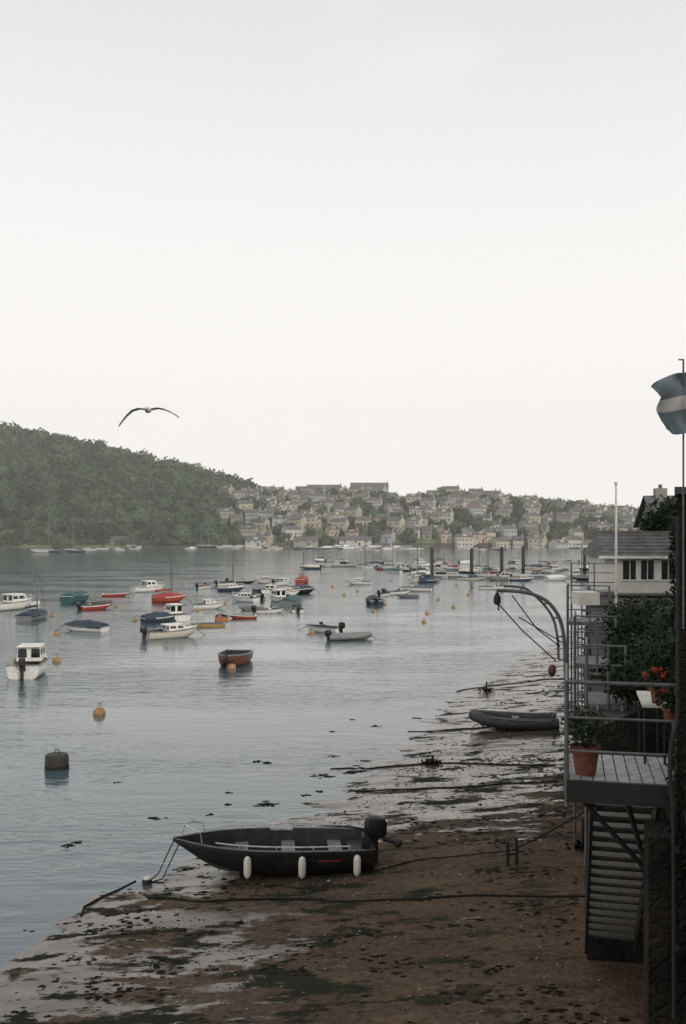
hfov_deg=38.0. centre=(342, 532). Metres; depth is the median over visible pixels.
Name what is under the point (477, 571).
dinghy
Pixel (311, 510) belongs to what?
terraced house
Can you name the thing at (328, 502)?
terraced house
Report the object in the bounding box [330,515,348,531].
terraced house
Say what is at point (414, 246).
sky
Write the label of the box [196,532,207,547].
yacht
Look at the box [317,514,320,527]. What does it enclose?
terraced house
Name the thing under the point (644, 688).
hedge bush
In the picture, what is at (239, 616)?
rowing boat
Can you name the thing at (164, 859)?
mooring rope
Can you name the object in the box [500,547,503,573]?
mooring pile
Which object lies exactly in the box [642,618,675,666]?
hedge bush
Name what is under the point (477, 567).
sailboat
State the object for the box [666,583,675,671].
ivy
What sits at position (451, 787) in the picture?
ground rope
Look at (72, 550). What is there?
yacht
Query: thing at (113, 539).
boathouse
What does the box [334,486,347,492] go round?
terraced house
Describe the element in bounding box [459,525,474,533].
terraced house
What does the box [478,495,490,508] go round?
terraced house
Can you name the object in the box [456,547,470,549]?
moored boat
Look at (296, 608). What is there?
dinghy
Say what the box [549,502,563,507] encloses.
terraced house
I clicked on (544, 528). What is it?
terraced house
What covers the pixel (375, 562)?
motorboat
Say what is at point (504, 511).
terraced house
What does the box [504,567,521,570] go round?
dinghy
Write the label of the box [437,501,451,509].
terraced house
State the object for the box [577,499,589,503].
terraced house
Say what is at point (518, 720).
inflatable tender
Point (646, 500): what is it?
roof
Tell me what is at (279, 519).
terraced house
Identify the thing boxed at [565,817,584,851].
mooring stake
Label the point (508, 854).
mooring stake
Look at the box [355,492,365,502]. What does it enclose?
terraced house
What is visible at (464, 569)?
motorboat
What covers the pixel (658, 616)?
hedge bush
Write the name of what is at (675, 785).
ivy
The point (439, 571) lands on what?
motorboat
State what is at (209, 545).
yacht
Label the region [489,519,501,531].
terraced house
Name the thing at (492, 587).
motorboat
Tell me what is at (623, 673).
hedge bush
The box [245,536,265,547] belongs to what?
boathouse
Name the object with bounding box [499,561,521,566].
motorboat
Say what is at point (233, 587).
sailboat
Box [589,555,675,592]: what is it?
walls
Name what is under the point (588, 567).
mooring pile
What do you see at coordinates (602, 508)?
terraced house
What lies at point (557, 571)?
dinghy
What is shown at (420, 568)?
dinghy
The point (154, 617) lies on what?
motorboat
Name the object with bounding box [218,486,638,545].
town trees
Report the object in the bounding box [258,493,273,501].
terraced house
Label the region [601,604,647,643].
hedge bush
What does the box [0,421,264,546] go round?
woodland
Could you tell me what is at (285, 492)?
terraced house
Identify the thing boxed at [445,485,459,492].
terraced house
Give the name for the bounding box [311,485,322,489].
terraced house
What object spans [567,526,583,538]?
terraced house
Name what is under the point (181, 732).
harbour water
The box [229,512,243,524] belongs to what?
terraced house
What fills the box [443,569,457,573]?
motorboat
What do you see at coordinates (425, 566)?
dinghy
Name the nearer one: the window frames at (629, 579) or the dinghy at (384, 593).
the window frames at (629, 579)
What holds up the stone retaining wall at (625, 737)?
on the beach ground at (330, 996)
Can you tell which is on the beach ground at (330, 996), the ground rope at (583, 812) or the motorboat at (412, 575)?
the ground rope at (583, 812)
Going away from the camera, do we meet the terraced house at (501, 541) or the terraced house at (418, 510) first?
the terraced house at (501, 541)
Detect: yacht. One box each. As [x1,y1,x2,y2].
[30,534,48,552]
[41,515,60,552]
[64,522,85,552]
[126,534,140,547]
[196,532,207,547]
[204,531,216,547]
[217,543,232,547]
[232,526,244,547]
[339,534,350,546]
[575,525,586,547]
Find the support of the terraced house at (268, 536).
on the hill terrain at (319, 532)
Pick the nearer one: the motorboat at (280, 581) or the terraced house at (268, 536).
the motorboat at (280, 581)
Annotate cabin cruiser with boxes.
[0,593,32,610]
[6,643,47,679]
[130,580,165,591]
[164,603,190,620]
[254,576,276,582]
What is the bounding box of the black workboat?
[173,815,401,878]
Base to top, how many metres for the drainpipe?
4.699 m
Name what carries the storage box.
on the metal railing at (589, 621)
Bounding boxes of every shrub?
[632,643,675,687]
[637,510,663,530]
[643,494,676,530]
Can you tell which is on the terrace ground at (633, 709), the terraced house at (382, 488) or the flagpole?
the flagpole
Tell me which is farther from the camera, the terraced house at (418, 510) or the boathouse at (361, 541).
the terraced house at (418, 510)
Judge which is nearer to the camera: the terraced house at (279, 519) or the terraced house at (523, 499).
the terraced house at (279, 519)
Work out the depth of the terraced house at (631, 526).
514.11 m
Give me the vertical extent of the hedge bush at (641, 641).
1.172 m
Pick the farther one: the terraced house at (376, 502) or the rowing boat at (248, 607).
the terraced house at (376, 502)
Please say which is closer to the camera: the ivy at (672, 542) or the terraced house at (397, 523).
the ivy at (672, 542)
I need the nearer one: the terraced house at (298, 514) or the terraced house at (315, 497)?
the terraced house at (298, 514)
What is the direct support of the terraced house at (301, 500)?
on the hill terrain at (319, 532)
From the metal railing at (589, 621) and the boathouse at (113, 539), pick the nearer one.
the metal railing at (589, 621)
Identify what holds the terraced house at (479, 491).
on the hill terrain at (319, 532)
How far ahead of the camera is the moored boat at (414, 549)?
403.82 m
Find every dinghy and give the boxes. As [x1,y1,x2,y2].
[15,565,48,620]
[194,583,211,588]
[214,580,235,585]
[214,614,228,619]
[250,593,265,599]
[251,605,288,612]
[290,605,304,611]
[300,621,344,632]
[347,560,365,563]
[375,590,390,595]
[376,565,390,569]
[385,568,402,572]
[413,567,428,570]
[418,565,429,570]
[457,560,476,564]
[473,569,487,573]
[485,568,505,572]
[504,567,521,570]
[551,569,562,573]
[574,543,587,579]
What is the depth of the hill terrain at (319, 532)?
503.58 m
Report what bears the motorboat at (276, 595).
on the harbour water
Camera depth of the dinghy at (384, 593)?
116.81 m
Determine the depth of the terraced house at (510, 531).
504.85 m
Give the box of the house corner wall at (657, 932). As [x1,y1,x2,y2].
[644,487,685,1023]
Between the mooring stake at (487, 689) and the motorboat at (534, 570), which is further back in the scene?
the motorboat at (534, 570)
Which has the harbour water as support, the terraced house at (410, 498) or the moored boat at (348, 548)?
the moored boat at (348, 548)
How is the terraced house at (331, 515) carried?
on the hill terrain at (319, 532)
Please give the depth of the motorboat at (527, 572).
168.76 m
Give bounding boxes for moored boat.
[293,547,307,549]
[343,547,354,549]
[381,548,393,550]
[409,548,424,550]
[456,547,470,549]
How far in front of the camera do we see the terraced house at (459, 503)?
550.83 m
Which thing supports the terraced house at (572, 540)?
on the hill terrain at (319, 532)
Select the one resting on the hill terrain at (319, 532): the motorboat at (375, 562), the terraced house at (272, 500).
the terraced house at (272, 500)
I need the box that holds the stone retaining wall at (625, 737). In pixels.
[583,605,685,1023]
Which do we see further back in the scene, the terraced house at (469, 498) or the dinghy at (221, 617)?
the terraced house at (469, 498)
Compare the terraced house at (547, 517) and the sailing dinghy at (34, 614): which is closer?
the sailing dinghy at (34, 614)
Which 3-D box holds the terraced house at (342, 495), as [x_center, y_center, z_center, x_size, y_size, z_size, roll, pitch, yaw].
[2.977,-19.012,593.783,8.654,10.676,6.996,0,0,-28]
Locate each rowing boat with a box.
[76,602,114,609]
[91,600,112,604]
[102,592,132,596]
[186,622,225,626]
[218,649,253,671]
[229,614,256,618]
[235,606,263,610]
[393,594,418,597]
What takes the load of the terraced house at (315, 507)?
on the hill terrain at (319, 532)
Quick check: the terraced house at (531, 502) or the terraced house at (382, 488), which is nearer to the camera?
the terraced house at (531, 502)
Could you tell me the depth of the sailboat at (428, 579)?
148.24 m
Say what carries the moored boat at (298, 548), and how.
on the harbour water
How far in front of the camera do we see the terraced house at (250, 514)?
522.50 m
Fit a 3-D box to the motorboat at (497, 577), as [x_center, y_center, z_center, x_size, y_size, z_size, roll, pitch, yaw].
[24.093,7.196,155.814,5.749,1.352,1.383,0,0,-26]
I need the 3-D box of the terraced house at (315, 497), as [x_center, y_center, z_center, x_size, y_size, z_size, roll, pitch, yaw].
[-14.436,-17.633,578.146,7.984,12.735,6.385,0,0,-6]
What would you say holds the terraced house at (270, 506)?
on the hill terrain at (319, 532)
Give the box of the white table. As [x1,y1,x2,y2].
[636,691,665,764]
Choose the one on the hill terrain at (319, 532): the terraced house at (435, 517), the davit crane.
the terraced house at (435, 517)
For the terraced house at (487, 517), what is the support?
on the hill terrain at (319, 532)
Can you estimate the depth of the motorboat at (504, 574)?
156.35 m
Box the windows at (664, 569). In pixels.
[623,560,674,578]
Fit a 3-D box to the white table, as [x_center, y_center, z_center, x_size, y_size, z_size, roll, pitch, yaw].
[3.519,2.397,11.348,0.270,1.020,1.000,0,0,13]
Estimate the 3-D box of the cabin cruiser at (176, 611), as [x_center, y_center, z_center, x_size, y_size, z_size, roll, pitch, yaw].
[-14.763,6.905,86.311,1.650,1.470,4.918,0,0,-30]
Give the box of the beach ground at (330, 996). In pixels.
[0,606,643,1023]
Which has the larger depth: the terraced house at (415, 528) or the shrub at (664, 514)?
the terraced house at (415, 528)
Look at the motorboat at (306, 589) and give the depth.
121.13 m
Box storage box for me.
[571,591,599,604]
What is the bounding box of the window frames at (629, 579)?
[622,560,675,580]
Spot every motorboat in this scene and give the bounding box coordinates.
[26,595,40,604]
[58,619,109,631]
[140,611,173,622]
[140,621,204,639]
[191,598,227,609]
[225,578,254,582]
[229,592,259,601]
[261,584,276,592]
[267,589,289,601]
[269,577,290,585]
[270,587,301,594]
[286,585,318,593]
[296,564,321,568]
[343,577,370,584]
[365,595,384,605]
[367,561,383,564]
[381,588,414,594]
[392,563,408,566]
[395,584,432,590]
[404,572,426,577]
[434,569,445,573]
[439,563,457,566]
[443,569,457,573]
[457,574,487,579]
[459,568,475,572]
[478,583,513,588]
[484,574,511,579]
[488,572,518,579]
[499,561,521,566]
[509,575,537,580]
[517,571,536,576]
[525,564,543,566]
[525,568,542,571]
[531,572,551,573]
[541,565,561,570]
[543,574,569,580]
[561,560,579,562]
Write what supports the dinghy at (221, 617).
on the harbour water
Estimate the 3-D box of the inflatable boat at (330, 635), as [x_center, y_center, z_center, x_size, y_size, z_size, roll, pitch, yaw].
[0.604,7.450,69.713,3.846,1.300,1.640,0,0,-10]
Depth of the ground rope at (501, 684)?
48.57 m
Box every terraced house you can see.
[215,506,234,523]
[217,484,234,495]
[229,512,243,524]
[232,488,246,499]
[235,498,253,509]
[239,523,258,542]
[244,492,259,500]
[245,506,260,523]
[250,486,262,492]
[251,516,269,531]
[254,530,273,546]
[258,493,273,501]
[259,508,273,518]
[261,497,277,505]
[266,502,283,510]
[271,485,284,490]
[272,513,288,526]
[273,505,281,512]
[274,493,285,500]
[278,488,292,495]
[280,499,295,510]
[280,524,301,540]
[285,507,298,516]
[287,489,298,500]
[288,514,307,533]
[291,494,306,506]
[293,511,305,516]
[295,484,308,489]
[299,492,312,496]
[299,507,313,513]
[306,511,316,529]
[310,502,322,510]
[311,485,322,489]
[311,492,324,503]
[312,489,325,492]
[316,507,330,521]
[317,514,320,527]
[318,497,334,505]
[324,523,339,538]
[326,509,344,525]
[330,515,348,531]
[332,499,348,507]
[333,504,349,510]
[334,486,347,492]
[340,492,354,498]
[344,504,361,516]
[344,528,358,535]
[349,484,364,492]
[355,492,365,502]
[355,514,371,528]
[360,490,369,501]
[367,495,382,510]
[372,484,386,491]
[373,512,389,520]
[379,528,395,546]
[383,491,398,497]
[383,502,401,513]
[386,515,405,534]
[394,507,403,513]
[400,523,420,537]
[406,491,420,506]
[406,515,422,527]
[409,504,424,514]
[412,514,428,525]
[420,495,435,506]
[422,524,432,539]
[424,505,441,512]
[424,511,439,521]
[426,489,438,494]
[427,523,443,536]
[435,496,448,502]
[436,507,453,524]
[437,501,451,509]
[437,528,451,542]
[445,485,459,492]
[448,493,462,506]
[452,488,465,494]
[454,531,472,546]
[455,498,466,507]
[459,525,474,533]
[463,493,478,505]
[466,502,482,517]
[468,487,482,495]
[469,499,486,512]
[471,531,489,545]
[475,512,491,520]
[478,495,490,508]
[480,526,495,542]
[487,489,501,495]
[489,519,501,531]
[490,492,507,501]
[490,535,510,546]
[493,500,510,505]
[493,503,510,518]
[498,523,516,542]
[512,533,523,546]
[518,518,536,529]
[521,494,534,501]
[522,511,540,523]
[523,494,537,500]
[524,498,540,514]
[524,502,539,513]
[525,525,538,541]
[528,533,546,546]
[537,522,549,534]
[541,511,555,522]
[548,537,567,546]
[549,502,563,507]
[555,510,573,523]
[564,534,582,545]
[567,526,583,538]
[569,507,579,521]
[574,505,590,510]
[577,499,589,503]
[581,510,600,517]
[590,519,609,529]
[591,503,607,515]
[608,508,624,514]
[610,522,627,530]
[617,512,634,525]
[618,505,633,514]
[628,524,635,530]
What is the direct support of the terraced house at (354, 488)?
on the hill terrain at (319, 532)
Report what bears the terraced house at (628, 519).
on the hill terrain at (319, 532)
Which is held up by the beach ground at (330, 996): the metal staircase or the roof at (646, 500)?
the metal staircase
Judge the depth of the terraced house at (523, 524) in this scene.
511.75 m
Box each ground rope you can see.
[80,880,135,915]
[147,894,584,902]
[355,780,557,791]
[364,811,584,873]
[366,762,554,768]
[408,726,489,731]
[456,679,550,691]
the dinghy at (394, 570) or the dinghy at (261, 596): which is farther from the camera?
the dinghy at (394, 570)
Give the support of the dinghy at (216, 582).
on the harbour water
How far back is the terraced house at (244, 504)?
539.10 m
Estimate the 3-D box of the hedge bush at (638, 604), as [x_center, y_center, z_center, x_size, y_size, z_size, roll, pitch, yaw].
[8.135,2.324,26.967,2.429,1.313,2.455,0,0,42]
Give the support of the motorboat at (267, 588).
on the harbour water
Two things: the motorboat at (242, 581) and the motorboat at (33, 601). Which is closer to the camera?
the motorboat at (33, 601)
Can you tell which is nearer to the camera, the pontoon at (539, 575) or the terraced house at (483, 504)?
the pontoon at (539, 575)
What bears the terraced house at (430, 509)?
on the hill terrain at (319, 532)
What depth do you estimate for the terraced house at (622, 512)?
542.31 m
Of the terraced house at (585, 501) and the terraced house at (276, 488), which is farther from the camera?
the terraced house at (585, 501)
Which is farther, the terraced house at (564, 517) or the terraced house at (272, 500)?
the terraced house at (272, 500)
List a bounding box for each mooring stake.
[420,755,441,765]
[478,681,493,691]
[505,837,518,865]
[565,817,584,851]
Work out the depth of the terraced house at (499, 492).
605.00 m
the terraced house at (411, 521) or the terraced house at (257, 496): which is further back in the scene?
the terraced house at (257, 496)
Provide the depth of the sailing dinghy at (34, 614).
85.07 m
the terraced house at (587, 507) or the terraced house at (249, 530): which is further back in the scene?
the terraced house at (587, 507)
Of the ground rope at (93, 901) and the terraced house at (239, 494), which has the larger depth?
the terraced house at (239, 494)
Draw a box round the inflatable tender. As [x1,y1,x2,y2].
[468,710,559,729]
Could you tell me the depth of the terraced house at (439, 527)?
509.76 m
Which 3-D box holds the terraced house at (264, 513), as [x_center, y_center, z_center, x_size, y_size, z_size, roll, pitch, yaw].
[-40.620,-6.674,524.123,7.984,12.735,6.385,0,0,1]
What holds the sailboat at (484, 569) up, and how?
on the harbour water
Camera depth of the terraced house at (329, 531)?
503.07 m
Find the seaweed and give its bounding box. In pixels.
[10,665,630,1023]
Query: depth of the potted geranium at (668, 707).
10.65 m
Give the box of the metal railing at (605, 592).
[571,562,614,714]
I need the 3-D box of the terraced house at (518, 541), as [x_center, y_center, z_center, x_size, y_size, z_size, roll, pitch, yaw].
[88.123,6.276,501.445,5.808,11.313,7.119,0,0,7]
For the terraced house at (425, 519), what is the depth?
514.93 m
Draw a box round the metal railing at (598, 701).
[585,637,626,739]
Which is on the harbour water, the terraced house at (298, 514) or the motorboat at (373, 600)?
the motorboat at (373, 600)
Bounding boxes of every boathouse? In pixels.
[110,536,128,543]
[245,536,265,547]
[293,536,318,546]
[339,536,371,546]
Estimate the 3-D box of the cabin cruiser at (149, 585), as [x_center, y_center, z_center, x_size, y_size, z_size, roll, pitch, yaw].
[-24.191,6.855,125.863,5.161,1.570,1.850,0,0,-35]
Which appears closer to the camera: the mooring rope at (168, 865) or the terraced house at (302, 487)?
the mooring rope at (168, 865)
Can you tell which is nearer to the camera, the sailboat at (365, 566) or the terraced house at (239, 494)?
the sailboat at (365, 566)
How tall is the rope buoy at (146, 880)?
0.220 m
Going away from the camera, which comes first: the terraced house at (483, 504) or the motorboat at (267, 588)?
the motorboat at (267, 588)
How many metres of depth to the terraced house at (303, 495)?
590.21 m
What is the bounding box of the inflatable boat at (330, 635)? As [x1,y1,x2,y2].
[324,630,376,640]
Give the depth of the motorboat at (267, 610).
92.33 m
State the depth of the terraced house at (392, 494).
588.64 m
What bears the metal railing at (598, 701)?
on the terrace ground at (633, 709)
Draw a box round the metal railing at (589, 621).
[566,583,609,741]
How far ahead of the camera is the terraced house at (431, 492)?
600.80 m
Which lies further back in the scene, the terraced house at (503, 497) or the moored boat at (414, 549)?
the terraced house at (503, 497)
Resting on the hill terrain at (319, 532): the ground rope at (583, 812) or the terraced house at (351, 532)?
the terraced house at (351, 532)
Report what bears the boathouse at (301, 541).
in the harbour water
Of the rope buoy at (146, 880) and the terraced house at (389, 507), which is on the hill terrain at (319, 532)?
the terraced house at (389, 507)
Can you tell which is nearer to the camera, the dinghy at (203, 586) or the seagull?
the seagull
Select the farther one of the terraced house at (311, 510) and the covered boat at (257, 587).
the terraced house at (311, 510)
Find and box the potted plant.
[552,704,615,775]
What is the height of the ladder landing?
5.275 m
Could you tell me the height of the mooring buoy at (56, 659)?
0.722 m
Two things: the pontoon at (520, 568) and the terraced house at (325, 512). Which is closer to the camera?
the pontoon at (520, 568)
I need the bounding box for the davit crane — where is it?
[494,585,566,676]
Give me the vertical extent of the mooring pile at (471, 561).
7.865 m
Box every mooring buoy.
[44,749,68,770]
[52,654,60,661]
[93,703,105,715]
[227,663,235,668]
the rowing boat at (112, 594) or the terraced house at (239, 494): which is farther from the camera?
the terraced house at (239, 494)
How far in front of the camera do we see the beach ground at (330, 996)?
18.21 m
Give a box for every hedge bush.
[594,594,672,630]
[598,651,644,709]
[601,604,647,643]
[601,622,635,668]
[617,628,670,669]
[631,655,675,710]
[634,590,675,637]
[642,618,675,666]
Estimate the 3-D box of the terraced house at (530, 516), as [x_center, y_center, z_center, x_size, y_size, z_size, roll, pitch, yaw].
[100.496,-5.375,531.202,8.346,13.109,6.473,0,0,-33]
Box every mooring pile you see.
[431,547,433,576]
[470,548,473,573]
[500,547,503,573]
[522,546,524,572]
[583,548,585,571]
[588,542,590,584]
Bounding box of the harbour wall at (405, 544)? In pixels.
[0,543,547,546]
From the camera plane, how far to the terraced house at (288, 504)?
543.02 m
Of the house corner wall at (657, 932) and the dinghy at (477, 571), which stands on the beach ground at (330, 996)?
the house corner wall at (657, 932)
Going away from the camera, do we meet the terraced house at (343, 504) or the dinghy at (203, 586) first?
the dinghy at (203, 586)
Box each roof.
[582,531,673,558]
[633,484,676,527]
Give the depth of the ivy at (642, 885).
11.71 m
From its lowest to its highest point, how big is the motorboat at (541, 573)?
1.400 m
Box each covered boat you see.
[59,590,90,603]
[252,584,263,591]
[278,595,301,605]
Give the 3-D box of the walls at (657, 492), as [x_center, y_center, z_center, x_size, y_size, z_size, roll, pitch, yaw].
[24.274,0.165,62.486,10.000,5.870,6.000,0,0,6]
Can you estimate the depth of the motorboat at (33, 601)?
103.05 m
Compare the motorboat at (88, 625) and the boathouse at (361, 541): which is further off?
the boathouse at (361, 541)
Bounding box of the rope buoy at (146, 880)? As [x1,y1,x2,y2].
[142,876,151,884]
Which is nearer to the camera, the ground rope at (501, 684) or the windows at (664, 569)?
the windows at (664, 569)
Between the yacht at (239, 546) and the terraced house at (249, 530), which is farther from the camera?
the terraced house at (249, 530)
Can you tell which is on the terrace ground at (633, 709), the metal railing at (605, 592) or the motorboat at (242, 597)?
the metal railing at (605, 592)
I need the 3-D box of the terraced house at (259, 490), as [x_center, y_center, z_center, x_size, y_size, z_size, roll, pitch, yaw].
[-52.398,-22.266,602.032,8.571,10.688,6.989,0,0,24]
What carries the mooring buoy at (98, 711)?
on the harbour water
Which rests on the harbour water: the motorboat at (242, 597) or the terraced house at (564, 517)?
the motorboat at (242, 597)
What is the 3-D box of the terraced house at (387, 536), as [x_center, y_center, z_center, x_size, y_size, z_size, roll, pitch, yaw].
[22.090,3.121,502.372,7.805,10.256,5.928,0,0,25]
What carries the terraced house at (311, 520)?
on the hill terrain at (319, 532)
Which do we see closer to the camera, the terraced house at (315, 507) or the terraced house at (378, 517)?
the terraced house at (378, 517)
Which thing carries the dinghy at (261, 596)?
on the harbour water
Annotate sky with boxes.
[0,0,685,507]
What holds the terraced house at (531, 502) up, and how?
on the hill terrain at (319, 532)
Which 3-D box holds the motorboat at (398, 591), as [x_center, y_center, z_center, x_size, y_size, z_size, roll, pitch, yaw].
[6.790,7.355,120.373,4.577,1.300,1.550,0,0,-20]
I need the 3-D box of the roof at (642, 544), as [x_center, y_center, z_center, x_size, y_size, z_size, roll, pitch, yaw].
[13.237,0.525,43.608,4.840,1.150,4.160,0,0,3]
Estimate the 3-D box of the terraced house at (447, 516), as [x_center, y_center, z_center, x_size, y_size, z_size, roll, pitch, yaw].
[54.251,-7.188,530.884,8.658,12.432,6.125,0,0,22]
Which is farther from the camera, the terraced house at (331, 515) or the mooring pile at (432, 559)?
the terraced house at (331, 515)
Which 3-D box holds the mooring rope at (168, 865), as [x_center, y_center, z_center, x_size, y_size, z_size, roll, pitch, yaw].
[-3.848,7.078,21.449,0.793,0.856,0.049,0,0,-26]
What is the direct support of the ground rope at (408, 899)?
on the beach ground at (330, 996)
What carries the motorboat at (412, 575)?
on the harbour water
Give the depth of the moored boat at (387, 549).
399.64 m
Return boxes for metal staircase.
[585,772,660,958]
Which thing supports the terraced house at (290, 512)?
on the hill terrain at (319, 532)
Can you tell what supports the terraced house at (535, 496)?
on the hill terrain at (319, 532)
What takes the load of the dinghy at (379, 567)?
on the harbour water
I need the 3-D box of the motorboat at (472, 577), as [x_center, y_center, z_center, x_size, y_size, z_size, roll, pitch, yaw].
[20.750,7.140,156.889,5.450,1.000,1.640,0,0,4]
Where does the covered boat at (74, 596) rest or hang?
on the harbour water
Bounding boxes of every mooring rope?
[152,841,173,878]
[152,845,178,881]
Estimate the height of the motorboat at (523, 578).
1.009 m
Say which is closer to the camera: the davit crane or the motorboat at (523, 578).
the davit crane
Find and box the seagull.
[118,406,178,426]
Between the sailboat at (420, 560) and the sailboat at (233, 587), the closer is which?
the sailboat at (233, 587)
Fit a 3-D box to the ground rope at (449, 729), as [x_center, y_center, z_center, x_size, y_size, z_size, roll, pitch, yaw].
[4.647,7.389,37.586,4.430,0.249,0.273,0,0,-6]
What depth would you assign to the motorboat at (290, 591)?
117.54 m
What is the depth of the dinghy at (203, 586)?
131.92 m
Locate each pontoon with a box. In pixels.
[315,562,356,566]
[383,565,577,570]
[434,572,587,577]
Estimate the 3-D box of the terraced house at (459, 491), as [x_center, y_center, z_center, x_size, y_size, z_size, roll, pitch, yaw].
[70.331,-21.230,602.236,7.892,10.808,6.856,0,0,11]
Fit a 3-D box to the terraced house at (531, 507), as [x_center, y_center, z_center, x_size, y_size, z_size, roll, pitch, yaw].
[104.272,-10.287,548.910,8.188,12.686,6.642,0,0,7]
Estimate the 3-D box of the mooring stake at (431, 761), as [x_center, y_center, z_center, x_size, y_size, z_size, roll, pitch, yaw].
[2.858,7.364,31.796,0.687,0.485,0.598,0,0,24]
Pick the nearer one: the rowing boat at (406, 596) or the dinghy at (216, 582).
the rowing boat at (406, 596)
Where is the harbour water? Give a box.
[0,547,587,966]
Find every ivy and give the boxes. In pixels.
[641,875,676,931]
[664,716,685,898]
[666,508,676,600]
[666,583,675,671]
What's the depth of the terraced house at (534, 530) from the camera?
505.40 m
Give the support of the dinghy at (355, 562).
on the harbour water
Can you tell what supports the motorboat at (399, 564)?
on the harbour water
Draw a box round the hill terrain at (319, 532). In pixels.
[0,480,592,546]
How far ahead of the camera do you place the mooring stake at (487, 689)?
46.60 m
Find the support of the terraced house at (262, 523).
on the hill terrain at (319, 532)
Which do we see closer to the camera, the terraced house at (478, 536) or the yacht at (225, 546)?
the yacht at (225, 546)
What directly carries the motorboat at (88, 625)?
on the harbour water
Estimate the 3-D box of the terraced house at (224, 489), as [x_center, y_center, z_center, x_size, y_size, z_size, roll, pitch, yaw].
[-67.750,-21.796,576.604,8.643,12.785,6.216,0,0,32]
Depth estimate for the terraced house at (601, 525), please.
509.40 m
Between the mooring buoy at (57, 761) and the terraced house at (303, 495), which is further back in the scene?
the terraced house at (303, 495)
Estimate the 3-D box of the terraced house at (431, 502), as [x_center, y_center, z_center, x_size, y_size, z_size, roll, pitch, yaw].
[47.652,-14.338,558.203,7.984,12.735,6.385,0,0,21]
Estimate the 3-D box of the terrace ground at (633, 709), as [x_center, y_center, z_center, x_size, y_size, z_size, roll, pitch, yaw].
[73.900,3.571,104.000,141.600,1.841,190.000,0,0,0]
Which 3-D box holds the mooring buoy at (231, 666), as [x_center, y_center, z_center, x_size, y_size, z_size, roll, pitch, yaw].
[-6.166,7.395,54.952,0.522,0.722,0.522,0,0,0]
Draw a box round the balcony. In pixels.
[563,663,676,899]
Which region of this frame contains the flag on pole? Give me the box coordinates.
[651,359,685,628]
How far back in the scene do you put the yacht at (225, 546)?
484.14 m
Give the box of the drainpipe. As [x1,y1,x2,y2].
[668,516,680,1019]
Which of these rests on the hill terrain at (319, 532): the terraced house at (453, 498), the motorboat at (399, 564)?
the terraced house at (453, 498)
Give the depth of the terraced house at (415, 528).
507.31 m
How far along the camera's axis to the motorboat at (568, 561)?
239.26 m
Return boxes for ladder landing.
[573,610,616,854]
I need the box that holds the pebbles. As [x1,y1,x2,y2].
[5,657,638,1023]
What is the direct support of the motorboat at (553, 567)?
on the harbour water
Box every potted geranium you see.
[642,664,673,702]
[651,687,675,719]
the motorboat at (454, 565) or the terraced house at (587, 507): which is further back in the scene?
the terraced house at (587, 507)
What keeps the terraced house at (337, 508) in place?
on the hill terrain at (319, 532)
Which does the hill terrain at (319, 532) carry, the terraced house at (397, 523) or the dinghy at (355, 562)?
the terraced house at (397, 523)
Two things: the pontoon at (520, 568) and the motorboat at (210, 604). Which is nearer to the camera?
the motorboat at (210, 604)
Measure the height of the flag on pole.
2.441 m
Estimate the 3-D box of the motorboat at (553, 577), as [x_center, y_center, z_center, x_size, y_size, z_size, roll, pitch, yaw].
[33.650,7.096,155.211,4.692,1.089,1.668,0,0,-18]
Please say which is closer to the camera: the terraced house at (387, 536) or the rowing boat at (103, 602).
the rowing boat at (103, 602)
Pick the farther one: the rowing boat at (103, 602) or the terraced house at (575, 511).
the terraced house at (575, 511)
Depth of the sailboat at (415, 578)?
148.48 m
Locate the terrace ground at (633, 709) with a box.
[586,586,685,820]
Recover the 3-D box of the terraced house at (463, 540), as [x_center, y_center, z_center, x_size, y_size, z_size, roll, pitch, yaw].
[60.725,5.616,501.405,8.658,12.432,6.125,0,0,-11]
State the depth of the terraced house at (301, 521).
508.77 m
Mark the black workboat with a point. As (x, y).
(301, 852)
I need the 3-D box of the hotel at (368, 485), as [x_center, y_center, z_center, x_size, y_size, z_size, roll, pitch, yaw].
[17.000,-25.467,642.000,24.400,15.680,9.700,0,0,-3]
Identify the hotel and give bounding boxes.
[308,483,341,491]
[350,481,388,492]
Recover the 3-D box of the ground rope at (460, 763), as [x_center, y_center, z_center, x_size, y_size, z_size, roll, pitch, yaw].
[3.682,7.339,31.454,5.893,0.344,0.733,0,0,8]
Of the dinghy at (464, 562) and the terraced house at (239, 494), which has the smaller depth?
the dinghy at (464, 562)
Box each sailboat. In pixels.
[151,548,191,602]
[217,551,248,590]
[294,550,308,582]
[311,539,326,561]
[360,545,372,567]
[404,543,427,582]
[412,541,428,562]
[418,543,438,582]
[473,541,483,568]
[479,544,499,573]
[481,541,493,571]
[532,542,549,566]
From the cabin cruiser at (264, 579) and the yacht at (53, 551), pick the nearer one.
the cabin cruiser at (264, 579)
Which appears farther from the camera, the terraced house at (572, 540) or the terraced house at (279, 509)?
the terraced house at (279, 509)
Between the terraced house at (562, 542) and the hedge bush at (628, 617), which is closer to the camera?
the hedge bush at (628, 617)
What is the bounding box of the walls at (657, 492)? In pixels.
[639,488,666,530]
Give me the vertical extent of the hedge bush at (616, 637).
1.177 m
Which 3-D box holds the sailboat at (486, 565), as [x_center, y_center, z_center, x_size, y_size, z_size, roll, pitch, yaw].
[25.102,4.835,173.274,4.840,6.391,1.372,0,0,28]
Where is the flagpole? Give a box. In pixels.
[614,481,617,606]
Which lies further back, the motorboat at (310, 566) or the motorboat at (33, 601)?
the motorboat at (310, 566)
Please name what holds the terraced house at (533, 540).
on the hill terrain at (319, 532)
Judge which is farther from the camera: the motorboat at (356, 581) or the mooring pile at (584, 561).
the mooring pile at (584, 561)

